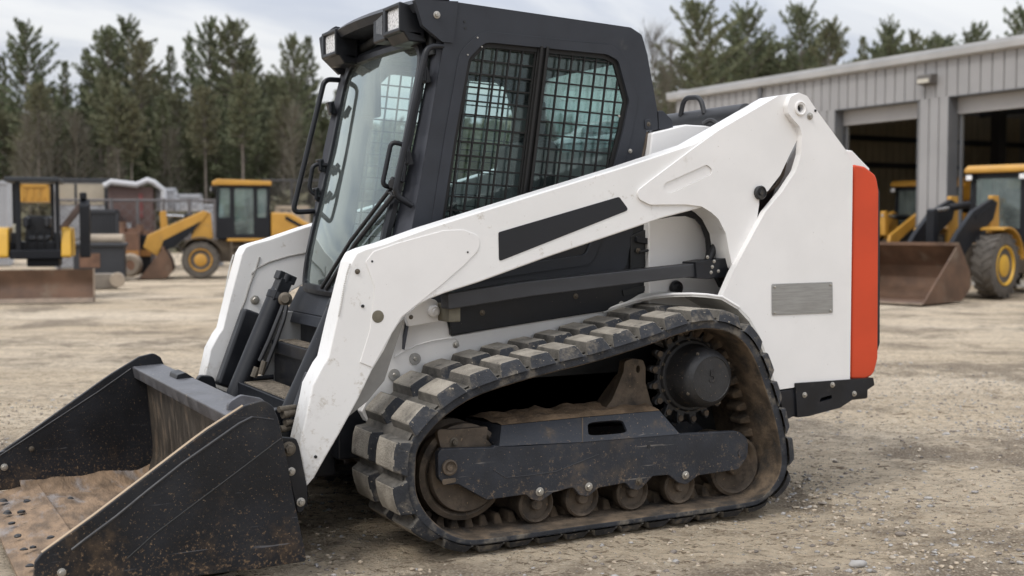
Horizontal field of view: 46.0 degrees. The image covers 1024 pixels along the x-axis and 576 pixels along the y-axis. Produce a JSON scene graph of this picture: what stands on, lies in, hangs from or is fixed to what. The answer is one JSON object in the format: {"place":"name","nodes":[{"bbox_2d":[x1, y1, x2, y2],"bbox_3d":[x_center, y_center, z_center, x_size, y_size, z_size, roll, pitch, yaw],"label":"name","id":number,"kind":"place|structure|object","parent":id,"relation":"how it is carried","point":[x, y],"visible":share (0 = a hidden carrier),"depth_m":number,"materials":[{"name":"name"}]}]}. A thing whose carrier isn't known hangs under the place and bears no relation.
{"place":"outdoors","nodes":[
{"label":"outdoors","id":0,"kind":"place"},
{"bbox_2d":[95,272,124,288],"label":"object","id":1,"kind":"structure","parent":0,"point":[110,280],"depth_m":24.02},
{"bbox_2d":[203,204,222,265],"bbox_3d":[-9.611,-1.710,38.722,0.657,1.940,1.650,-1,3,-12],"label":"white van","id":2,"kind":"object","parent":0,"point":[210,207],"visible":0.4,"depth_m":37.92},
{"bbox_2d":[275,206,309,223],"bbox_3d":[-6.832,-1.623,37.732,1.035,1.866,1.650,0,3,-9],"label":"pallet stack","id":3,"kind":"object","parent":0,"point":[288,209],"visible":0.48,"depth_m":36.91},
{"bbox_2d":[0,251,1023,575],"bbox_3d":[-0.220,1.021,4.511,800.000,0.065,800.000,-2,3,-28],"label":"ground","id":4,"kind":"structure","parent":0,"point":[56,351],"depth_m":6.50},
{"bbox_2d":[0,133,10,180],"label":"fir tree","id":5,"kind":"object","parent":4,"relation":"on","point":[1,167],"visible":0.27,"depth_m":67.59,"materials":[{"name":"plant"}]},
{"bbox_2d":[0,181,13,265],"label":"storage container","id":6,"kind":"object","parent":4,"relation":"on","point":[6,219],"visible":0.66,"depth_m":38.11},
{"bbox_2d":[0,56,19,172],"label":"fir tree","id":7,"kind":"object","parent":4,"relation":"on","point":[3,63],"visible":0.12,"depth_m":74.21,"materials":[{"name":"plant"}]},
{"bbox_2d":[0,110,21,179],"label":"pine tree","id":8,"kind":"object","parent":4,"relation":"on","point":[3,130],"visible":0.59,"depth_m":68.75,"materials":[{"name":"green plant"}]},
{"bbox_2d":[1,136,38,220],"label":"bare tree","id":9,"kind":"object","parent":4,"relation":"on","point":[20,149],"visible":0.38,"depth_m":58.51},
{"bbox_2d":[6,131,43,176],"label":"pine tree","id":10,"kind":"object","parent":4,"relation":"on","point":[13,149],"visible":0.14,"depth_m":64.99,"materials":[{"name":"green plant"}]},
{"bbox_2d":[0,109,57,215],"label":"bare tree","id":11,"kind":"object","parent":4,"relation":"on","point":[31,145],"visible":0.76,"depth_m":57.65,"materials":[{"name":"plant"}]},
{"bbox_2d":[0,17,60,166],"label":"pine tree","id":12,"kind":"object","parent":4,"relation":"on","point":[19,56],"visible":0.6,"depth_m":70.61,"materials":[{"name":"green plant"}]},
{"bbox_2d":[17,81,60,208],"bbox_3d":[-24.194,-6.220,61.945,2.079,8.783,2.012,-2,4,-39],"label":"pine tree","id":13,"kind":"object","parent":4,"relation":"on","point":[31,104],"visible":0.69,"depth_m":61.51,"materials":[{"name":"green plant"}]},
{"bbox_2d":[21,126,61,214],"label":"bare tree","id":14,"kind":"object","parent":4,"relation":"on","point":[54,155],"visible":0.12,"depth_m":62.55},
{"bbox_2d":[4,103,81,176],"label":"pine tree","id":15,"kind":"object","parent":4,"relation":"on","point":[10,145],"visible":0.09,"depth_m":67.13,"materials":[{"name":"green plant"}]},
{"bbox_2d":[0,177,94,303],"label":"mini excavator","id":16,"kind":"object","parent":4,"relation":"on","point":[37,247],"visible":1,"depth_m":20.45,"materials":[{"name":"black paint"}]},
{"bbox_2d":[21,110,73,210],"bbox_3d":[-23.011,-5.383,60.065,3.086,7.303,3.430,1,3,24],"label":"bare tree","id":17,"kind":"object","parent":4,"relation":"on","point":[53,141],"visible":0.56,"depth_m":60.11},
{"bbox_2d":[47,86,59,130],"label":"fir tree","id":18,"kind":"object","parent":4,"relation":"on","point":[54,91],"visible":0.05,"depth_m":78.38,"materials":[{"name":"plant"}]},
{"bbox_2d":[43,61,78,175],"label":"fir tree","id":19,"kind":"object","parent":4,"relation":"on","point":[66,101],"visible":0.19,"depth_m":70.12,"materials":[{"name":"plant"}]},
{"bbox_2d":[43,100,79,184],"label":"fir tree","id":20,"kind":"object","parent":4,"relation":"on","point":[63,120],"visible":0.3,"depth_m":67.37,"materials":[{"name":"plant"}]},
{"bbox_2d":[62,107,90,177],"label":"fir tree","id":21,"kind":"object","parent":4,"relation":"on","point":[72,150],"visible":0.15,"depth_m":68.27,"materials":[{"name":"plant"}]},
{"bbox_2d":[51,106,108,177],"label":"tree","id":22,"kind":"object","parent":4,"relation":"on","point":[77,149],"visible":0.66,"depth_m":60.01,"materials":[{"name":"plant"}]},
{"bbox_2d":[54,178,109,267],"bbox_3d":[-13.140,-1.991,37.121,1.612,2.664,2.560,-1,3,-17],"label":"box trailer","id":23,"kind":"object","parent":4,"relation":"on","point":[73,188],"visible":0.3,"depth_m":35.87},
{"bbox_2d":[20,184,50,202],"bbox_3d":[-14.032,-2.791,35.592,0.786,0.527,1.550,-1,3,-18],"label":"yellow skip","id":24,"kind":"object","parent":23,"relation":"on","point":[35,193],"visible":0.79,"depth_m":34.90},
{"bbox_2d":[62,122,101,177],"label":"tree","id":25,"kind":"object","parent":4,"relation":"on","point":[87,146],"visible":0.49,"depth_m":63.07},
{"bbox_2d":[61,108,105,177],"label":"pine tree","id":26,"kind":"object","parent":4,"relation":"on","point":[81,114],"visible":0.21,"depth_m":69.02,"materials":[{"name":"green plant"}]},
{"bbox_2d":[76,47,103,176],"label":"fir tree","id":27,"kind":"object","parent":4,"relation":"on","point":[87,83],"visible":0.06,"depth_m":72.60,"materials":[{"name":"plant"}]},
{"bbox_2d":[78,89,121,178],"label":"fir tree","id":28,"kind":"object","parent":4,"relation":"on","point":[101,153],"visible":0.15,"depth_m":67.95,"materials":[{"name":"plant"}]},
{"bbox_2d":[73,242,127,278],"bbox_3d":[-9.608,-0.626,28.172,1.203,0.850,1.510,-1,3,-16],"label":"skip bin","id":29,"kind":"object","parent":4,"relation":"on","point":[107,258],"visible":0.69,"depth_m":27.53,"materials":[{"name":"metal"}]},
{"bbox_2d":[91,234,124,242],"bbox_3d":[-9.505,-1.142,28.178,0.873,0.239,0.239,0,3,0],"label":"canvas roll","id":30,"kind":"object","parent":29,"relation":"on","point":[107,238],"visible":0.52,"depth_m":28.07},
{"bbox_2d":[85,73,124,174],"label":"pine tree","id":31,"kind":"object","parent":4,"relation":"on","point":[105,82],"visible":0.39,"depth_m":63.30,"materials":[{"name":"green plant"}]},
{"bbox_2d":[90,209,119,233],"bbox_3d":[-11.464,-1.340,33.817,0.911,1.700,1.850,-1,3,-16],"label":"storage container","id":32,"kind":"object","parent":4,"relation":"on","point":[104,221],"visible":0.37,"depth_m":32.96,"materials":[{"name":"metal"}]},
{"bbox_2d":[71,24,144,175],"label":"pine tree","id":33,"kind":"object","parent":4,"relation":"on","point":[108,34],"visible":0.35,"depth_m":69.97,"materials":[{"name":"green plant"}]},
{"bbox_2d":[97,144,133,180],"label":"bare tree","id":34,"kind":"object","parent":4,"relation":"on","point":[114,156],"visible":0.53,"depth_m":59.35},
{"bbox_2d":[94,132,139,180],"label":"bare tree","id":35,"kind":"object","parent":4,"relation":"on","point":[124,172],"visible":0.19,"depth_m":61.59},
{"bbox_2d":[94,81,140,178],"bbox_3d":[-19.918,-6.109,61.028,2.046,8.653,2.059,1,3,12],"label":"pine tree","id":36,"kind":"object","parent":4,"relation":"on","point":[118,95],"visible":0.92,"depth_m":60.60,"materials":[{"name":"green plant"}]},
{"bbox_2d":[83,13,166,170],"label":"pine tree","id":37,"kind":"object","parent":4,"relation":"on","point":[125,27],"visible":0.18,"depth_m":71.90,"materials":[{"name":"green plant"}]},
{"bbox_2d":[119,222,139,273],"bbox_3d":[-9.984,-1.052,31.541,0.475,1.358,1.250,-1,3,-15],"label":"rusty machine","id":38,"kind":"object","parent":4,"relation":"on","point":[132,237],"visible":0.66,"depth_m":31.02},
{"bbox_2d":[114,95,151,179],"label":"pine tree","id":39,"kind":"object","parent":4,"relation":"on","point":[137,123],"visible":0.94,"depth_m":60.93,"materials":[{"name":"green plant"}]},
{"bbox_2d":[102,177,166,260],"bbox_3d":[-11.199,-1.933,36.047,1.778,2.658,2.590,-1,3,-15],"label":"covered container","id":40,"kind":"object","parent":4,"relation":"on","point":[120,189],"visible":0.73,"depth_m":34.93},
{"bbox_2d":[126,253,142,276],"bbox_3d":[-9.329,-0.558,29.510,0.574,0.574,0.218,0,3,0],"label":"old tyre","id":41,"kind":"object","parent":4,"relation":"on","point":[138,263],"visible":0.73,"depth_m":29.42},
{"bbox_2d":[57,198,216,268],"bbox_3d":[-10.530,-1.511,33.967,4.324,2.026,0.097,-1,3,-14],"label":"chain link fence","id":42,"kind":"object","parent":4,"relation":"on","point":[138,200],"visible":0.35,"depth_m":34.02,"materials":[{"name":"metal"}]},
{"bbox_2d":[120,116,155,181],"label":"fir tree","id":43,"kind":"object","parent":4,"relation":"on","point":[138,172],"visible":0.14,"depth_m":66.50,"materials":[{"name":"plant"}]},
{"bbox_2d":[115,36,163,172],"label":"pine tree","id":44,"kind":"object","parent":4,"relation":"on","point":[140,59],"visible":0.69,"depth_m":69.35,"materials":[{"name":"green plant"}]},
{"bbox_2d":[136,224,152,272],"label":"engine block","id":45,"kind":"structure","parent":4,"relation":"on","point":[146,256],"depth_m":32.01,"materials":[{"name":"brown metal"}]},
{"bbox_2d":[135,107,166,186],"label":"fir tree","id":46,"kind":"object","parent":4,"relation":"on","point":[143,158],"visible":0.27,"depth_m":66.21,"materials":[{"name":"plant"}]},
{"bbox_2d":[145,71,173,99],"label":"pine tree","id":47,"kind":"object","parent":4,"relation":"on","point":[159,79],"visible":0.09,"depth_m":92.15,"materials":[{"name":"green plant"}]},
{"bbox_2d":[141,98,192,217],"bbox_3d":[-18.626,-6.030,64.346,3.478,8.159,3.514,-1,3,-22],"label":"fir tree","id":48,"kind":"object","parent":4,"relation":"on","point":[163,109],"visible":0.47,"depth_m":64.02,"materials":[{"name":"plant"}]},
{"bbox_2d":[156,188,177,211],"bbox_3d":[-10.458,-2.670,36.616,0.588,0.688,1.550,-1,3,-14],"label":"white crate","id":49,"kind":"object","parent":4,"relation":"on","point":[172,193],"visible":0.66,"depth_m":35.91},
{"bbox_2d":[150,85,197,186],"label":"pine tree","id":50,"kind":"object","parent":4,"relation":"on","point":[175,101],"visible":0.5,"depth_m":66.23,"materials":[{"name":"green plant"}]},
{"bbox_2d":[151,126,197,193],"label":"tree","id":51,"kind":"object","parent":4,"relation":"on","point":[173,138],"visible":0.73,"depth_m":62.46,"materials":[{"name":"plant"}]},
{"bbox_2d":[154,45,198,193],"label":"fir tree","id":52,"kind":"object","parent":4,"relation":"on","point":[169,57],"visible":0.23,"depth_m":70.41,"materials":[{"name":"plant"}]},
{"bbox_2d":[177,194,202,211],"bbox_3d":[-9.454,-2.501,35.480,0.715,0.492,1.250,-1,3,-13],"label":"white crate","id":53,"kind":"object","parent":4,"relation":"on","point":[198,207],"visible":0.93,"depth_m":34.90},
{"bbox_2d":[176,35,208,203],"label":"fir tree","id":54,"kind":"object","parent":4,"relation":"on","point":[189,73],"visible":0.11,"depth_m":72.33,"materials":[{"name":"plant"}]},
{"bbox_2d":[21,186,376,252],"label":"undergrowth","id":55,"kind":"object","parent":4,"relation":"on","point":[240,211],"visible":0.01,"depth_m":57.90,"materials":[{"name":"plant"}]},
{"bbox_2d":[175,119,222,199],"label":"pine tree","id":56,"kind":"object","parent":4,"relation":"on","point":[186,144],"visible":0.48,"depth_m":65.91,"materials":[{"name":"green plant"}]},
{"bbox_2d":[182,84,222,203],"bbox_3d":[-16.038,-6.231,62.571,2.069,8.742,2.002,-1,3,-10],"label":"pine tree","id":57,"kind":"object","parent":4,"relation":"on","point":[202,93],"visible":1,"depth_m":62.44,"materials":[{"name":"green plant"}]},
{"bbox_2d":[181,15,239,203],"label":"pine tree","id":58,"kind":"object","parent":4,"relation":"on","point":[210,59],"visible":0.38,"depth_m":70.24,"materials":[{"name":"green plant"}]},
{"bbox_2d":[189,95,241,198],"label":"pine tree","id":59,"kind":"object","parent":4,"relation":"on","point":[216,156],"visible":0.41,"depth_m":66.25,"materials":[{"name":"green plant"}]},
{"bbox_2d":[136,179,308,278],"bbox_3d":[-6.791,-1.454,29.520,4.527,2.372,1.900,-1,3,-14],"label":"wheel loader","id":60,"kind":"object","parent":4,"relation":"on","point":[204,254],"visible":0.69,"depth_m":28.92,"materials":[{"name":"yellow paint"}]},
{"bbox_2d":[212,134,241,200],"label":"pine tree","id":61,"kind":"object","parent":4,"relation":"on","point":[227,165],"visible":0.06,"depth_m":67.82,"materials":[{"name":"green plant"}]},
{"bbox_2d":[193,13,262,199],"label":"pine tree","id":62,"kind":"object","parent":4,"relation":"on","point":[232,29],"visible":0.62,"depth_m":69.64,"materials":[{"name":"green plant"}]},
{"bbox_2d":[210,110,270,203],"bbox_3d":[-14.503,-5.808,64.527,3.322,7.697,3.731,-1,3,-12],"label":"pine tree","id":63,"kind":"object","parent":4,"relation":"on","point":[250,154],"visible":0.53,"depth_m":64.34,"materials":[{"name":"green plant"}]},
{"bbox_2d":[225,69,265,204],"bbox_3d":[-13.475,-6.404,61.024,2.117,9.245,2.188,-1,3,-17],"label":"pine tree","id":64,"kind":"object","parent":4,"relation":"on","point":[243,85],"visible":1,"depth_m":60.70,"materials":[{"name":"green plant"}]},
{"bbox_2d":[234,36,270,195],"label":"pine tree","id":65,"kind":"object","parent":4,"relation":"on","point":[255,63],"visible":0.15,"depth_m":72.57,"materials":[{"name":"green plant"}]},
{"bbox_2d":[236,97,279,211],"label":"pine tree","id":66,"kind":"object","parent":4,"relation":"on","point":[255,105],"visible":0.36,"depth_m":69.09,"materials":[{"name":"green plant"}]},
{"bbox_2d":[24,115,511,199],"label":"distant woods","id":67,"kind":"object","parent":4,"relation":"on","point":[389,126],"visible":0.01,"depth_m":100.50,"materials":[{"name":"plant"}]},
{"bbox_2d":[257,72,284,97],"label":"pine tree","id":68,"kind":"object","parent":4,"relation":"on","point":[261,76],"visible":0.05,"depth_m":97.29,"materials":[{"name":"green plant"}]},
{"bbox_2d":[256,82,288,203],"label":"fir tree","id":69,"kind":"object","parent":4,"relation":"on","point":[272,90],"visible":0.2,"depth_m":70.62,"materials":[{"name":"plant"}]},
{"bbox_2d":[260,77,299,112],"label":"pine tree","id":70,"kind":"object","parent":4,"relation":"on","point":[277,88],"visible":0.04,"depth_m":86.51,"materials":[{"name":"green plant"}]},
{"bbox_2d":[261,115,304,192],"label":"pine tree","id":71,"kind":"object","parent":4,"relation":"on","point":[268,139],"visible":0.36,"depth_m":64.94,"materials":[{"name":"green plant"}]},
{"bbox_2d":[266,94,303,186],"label":"pine tree","id":72,"kind":"object","parent":4,"relation":"on","point":[282,103],"visible":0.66,"depth_m":64.05,"materials":[{"name":"green plant"}]},
{"bbox_2d":[271,139,308,206],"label":"bare tree","id":73,"kind":"object","parent":4,"relation":"on","point":[285,145],"visible":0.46,"depth_m":60.89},
{"bbox_2d":[267,32,318,178],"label":"pine tree","id":74,"kind":"object","parent":4,"relation":"on","point":[297,62],"visible":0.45,"depth_m":70.42,"materials":[{"name":"green plant"}]},
{"bbox_2d":[270,100,315,205],"bbox_3d":[-11.088,-5.599,59.973,3.638,7.745,3.273,1,3,11],"label":"tree","id":75,"kind":"object","parent":4,"relation":"on","point":[294,111],"visible":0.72,"depth_m":59.79,"materials":[{"name":"plant"}]},
{"bbox_2d":[287,134,321,214],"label":"bare tree","id":76,"kind":"object","parent":4,"relation":"on","point":[310,162],"visible":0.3,"depth_m":61.71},
{"bbox_2d":[292,117,324,208],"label":"fir tree","id":77,"kind":"object","parent":4,"relation":"on","point":[317,135],"visible":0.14,"depth_m":65.78,"materials":[{"name":"plant"}]},
{"bbox_2d":[296,36,326,203],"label":"fir tree","id":78,"kind":"object","parent":4,"relation":"on","point":[310,56],"visible":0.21,"depth_m":71.95,"materials":[{"name":"plant"}]},
{"bbox_2d":[294,101,329,177],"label":"pine tree","id":79,"kind":"object","parent":4,"relation":"on","point":[324,121],"visible":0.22,"depth_m":67.90,"materials":[{"name":"green plant"}]},
{"bbox_2d":[262,178,402,222],"bbox_3d":[-5.380,-2.167,39.441,5.426,2.780,0.095,-1,3,-11],"label":"chain link fence","id":80,"kind":"object","parent":4,"relation":"on","point":[291,181],"visible":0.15,"depth_m":39.03,"materials":[{"name":"metal"}]},
{"bbox_2d":[366,137,390,200],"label":"fir tree","id":81,"kind":"object","parent":4,"relation":"on","point":[374,161],"visible":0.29,"depth_m":73.63,"materials":[{"name":"plant"}]},
{"bbox_2d":[370,129,406,195],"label":"pine tree","id":82,"kind":"object","parent":4,"relation":"on","point":[387,137],"visible":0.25,"depth_m":73.39,"materials":[{"name":"green plant"}]},
{"bbox_2d":[0,0,879,575],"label":"compact track loader","id":83,"kind":"object","parent":4,"relation":"on","point":[604,296],"visible":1,"depth_m":5.10,"materials":[{"name":"metal"}]},
{"bbox_2d":[451,117,480,181],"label":"pine tree","id":84,"kind":"object","parent":4,"relation":"on","point":[467,135],"visible":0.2,"depth_m":73.30,"materials":[{"name":"green plant"}]},
{"bbox_2d":[460,141,487,175],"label":"pine tree","id":85,"kind":"object","parent":4,"relation":"on","point":[475,166],"visible":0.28,"depth_m":73.47,"materials":[{"name":"green plant"}]},
{"bbox_2d":[470,119,509,174],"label":"pine tree","id":86,"kind":"object","parent":4,"relation":"on","point":[489,136],"visible":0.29,"depth_m":73.43,"materials":[{"name":"green plant"}]},
{"bbox_2d":[636,15,679,113],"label":"bare tree","id":87,"kind":"object","parent":4,"relation":"on","point":[651,49],"visible":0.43,"depth_m":61.34,"materials":[{"name":"plant"}]},
{"bbox_2d":[652,69,681,113],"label":"pine tree","id":88,"kind":"object","parent":4,"relation":"on","point":[657,82],"visible":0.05,"depth_m":76.99,"materials":[{"name":"green plant"}]},
{"bbox_2d":[652,34,691,113],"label":"tree","id":89,"kind":"object","parent":4,"relation":"on","point":[671,50],"visible":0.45,"depth_m":65.45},
{"bbox_2d":[652,0,748,112],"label":"pine tree","id":90,"kind":"object","parent":4,"relation":"on","point":[704,61],"visible":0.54,"depth_m":69.39,"materials":[{"name":"green plant"}]},
{"bbox_2d":[694,0,789,87],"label":"pine tree","id":91,"kind":"object","parent":4,"relation":"on","point":[735,35],"visible":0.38,"depth_m":74.55,"materials":[{"name":"green plant"}]},
{"bbox_2d":[750,41,791,76],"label":"pine tree","id":92,"kind":"object","parent":4,"relation":"on","point":[777,66],"visible":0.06,"depth_m":76.56,"materials":[{"name":"green plant"}]},
{"bbox_2d":[763,0,841,75],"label":"pine tree","id":93,"kind":"object","parent":4,"relation":"on","point":[800,19],"visible":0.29,"depth_m":73.56,"materials":[{"name":"green plant"}]},
{"bbox_2d":[802,14,863,70],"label":"pine tree","id":94,"kind":"object","parent":4,"relation":"on","point":[832,39],"visible":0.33,"depth_m":69.66,"materials":[{"name":"green plant"}]},
{"bbox_2d":[848,560,866,567],"bbox_3d":[1.289,1.028,4.495,0.071,0.030,0.053,-2,3,-28],"label":"stone","id":95,"kind":"object","parent":4,"relation":"on","point":[858,563],"visible":1,"depth_m":4.48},
{"bbox_2d":[857,35,867,60],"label":"fir tree","id":96,"kind":"object","parent":4,"relation":"on","point":[862,42],"visible":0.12,"depth_m":69.77,"materials":[{"name":"plant"}]},
{"bbox_2d":[857,14,916,59],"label":"pine tree","id":97,"kind":"object","parent":4,"relation":"on","point":[889,41],"visible":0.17,"depth_m":71.96,"materials":[{"name":"green plant"}]},
{"bbox_2d":[895,28,932,98],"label":"pine tree","id":98,"kind":"object","parent":4,"relation":"on","point":[915,36],"visible":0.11,"depth_m":71.78,"materials":[{"name":"green plant"}]},
{"bbox_2d":[920,30,943,50],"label":"pine tree","id":99,"kind":"object","parent":4,"relation":"on","point":[936,43],"visible":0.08,"depth_m":72.47,"materials":[{"name":"green plant"}]},
{"bbox_2d":[921,32,964,49],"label":"pine tree","id":100,"kind":"object","parent":4,"relation":"on","point":[949,41],"visible":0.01,"depth_m":88.36,"materials":[{"name":"green plant"}]},
{"bbox_2d":[880,164,1023,304],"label":"wheel loader","id":101,"kind":"object","parent":4,"relation":"on","point":[939,256],"visible":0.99,"depth_m":20.66,"materials":[{"name":"yellow paint"}]},
{"bbox_2d":[955,19,991,44],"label":"pine tree","id":102,"kind":"object","parent":4,"relation":"on","point":[977,33],"visible":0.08,"depth_m":74.72,"materials":[{"name":"green plant"}]},
{"bbox_2d":[997,1,1023,37],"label":"pine tree","id":103,"kind":"object","parent":4,"relation":"on","point":[1016,28],"visible":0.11,"depth_m":74.11,"materials":[{"name":"green plant"}]},
{"bbox_2d":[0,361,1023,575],"bbox_3d":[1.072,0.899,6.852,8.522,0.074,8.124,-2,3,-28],"label":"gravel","id":104,"kind":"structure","parent":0,"point":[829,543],"depth_m":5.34,"materials":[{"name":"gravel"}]},
{"bbox_2d":[0,0,1023,128],"label":"sky","id":105,"kind":"structure","parent":0,"point":[70,23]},
{"bbox_2d":[666,34,1023,226],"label":"workshop building","id":106,"kind":"structure","parent":0,"point":[887,120],"depth_m":28.20,"materials":[{"name":"metal"}]},
{"bbox_2d":[916,74,936,85],"bbox_3d":[9.148,-4.594,26.628,0.233,0.229,0.400,-2,3,-28],"label":"wall light","id":107,"kind":"object","parent":106,"relation":"attached to","point":[926,79],"visible":1,"depth_m":26.52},
{"bbox_2d":[971,273,1023,286],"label":"workshop floor","id":108,"kind":"structure","parent":0,"point":[1020,285],"depth_m":26.45,"materials":[{"name":"concrete"}]},
{"bbox_2d":[880,180,967,241],"bbox_3d":[10.297,-1.483,30.094,4.387,2.373,1.900,-2,4,-37],"label":"wheel loader","id":109,"kind":"object","parent":108,"relation":"on","point":[898,224],"visible":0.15,"depth_m":29.80,"materials":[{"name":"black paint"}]},
{"bbox_2d":[957,177,1020,212],"bbox_3d":[12.280,-1.670,31.956,2.200,2.550,2.000,-2,4,-37],"label":"yellow machine","id":110,"kind":"object","parent":108,"relation":"on","point":[1010,185],"visible":0.01,"depth_m":31.40,"materials":[{"name":"black paint"}]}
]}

